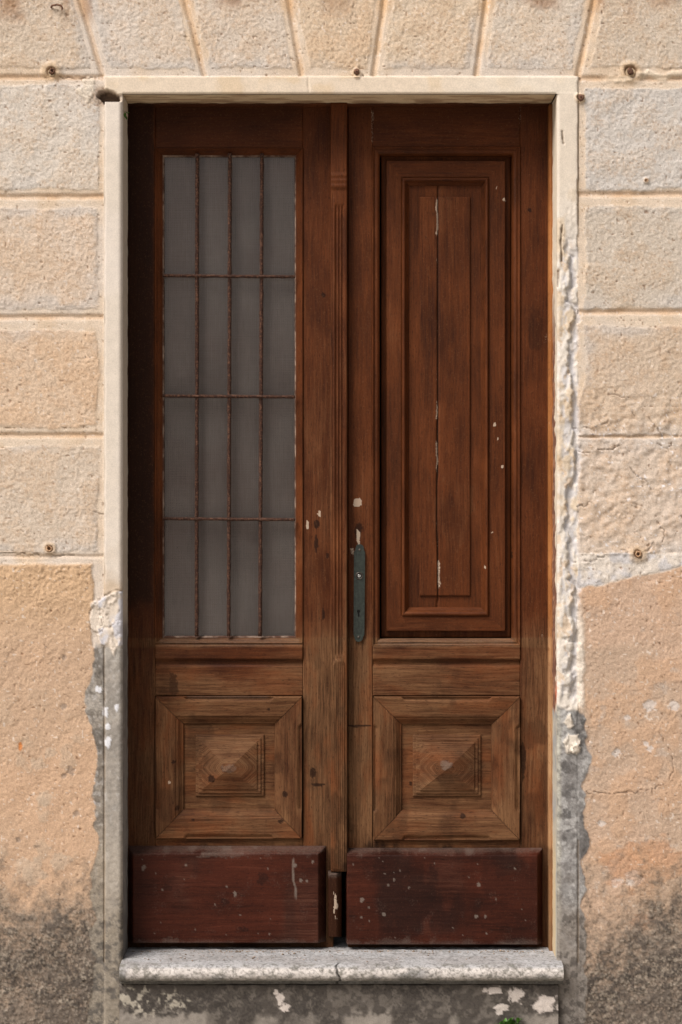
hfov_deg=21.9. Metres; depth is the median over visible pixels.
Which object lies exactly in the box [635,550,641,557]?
iron stub
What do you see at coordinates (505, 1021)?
weed
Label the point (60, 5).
wall hook
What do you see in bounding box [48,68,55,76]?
iron stub
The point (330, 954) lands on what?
grit
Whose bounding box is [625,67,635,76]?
iron stub
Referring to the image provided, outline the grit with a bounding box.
[131,950,543,961]
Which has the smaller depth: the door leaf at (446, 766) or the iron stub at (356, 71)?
the iron stub at (356, 71)
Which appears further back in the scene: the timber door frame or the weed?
the timber door frame
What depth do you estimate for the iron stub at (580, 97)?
4.99 m
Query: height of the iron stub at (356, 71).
0.027 m
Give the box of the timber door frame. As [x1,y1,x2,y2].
[125,97,554,950]
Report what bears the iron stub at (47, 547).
attached to the house wall
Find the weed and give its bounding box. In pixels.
[499,1017,522,1023]
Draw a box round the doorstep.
[119,937,563,1023]
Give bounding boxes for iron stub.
[46,545,52,551]
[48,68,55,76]
[354,68,358,75]
[577,94,584,101]
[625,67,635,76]
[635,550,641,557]
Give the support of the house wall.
on the pavement
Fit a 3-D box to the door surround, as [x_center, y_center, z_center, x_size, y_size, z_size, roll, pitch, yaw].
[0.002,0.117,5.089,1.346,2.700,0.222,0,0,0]
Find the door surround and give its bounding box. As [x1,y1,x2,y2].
[104,76,578,1023]
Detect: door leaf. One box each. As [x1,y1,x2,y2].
[129,103,346,947]
[346,107,547,947]
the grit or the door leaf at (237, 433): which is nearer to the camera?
the grit
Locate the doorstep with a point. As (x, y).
(408, 986)
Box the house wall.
[0,0,681,1023]
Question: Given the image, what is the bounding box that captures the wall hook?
[50,4,62,9]

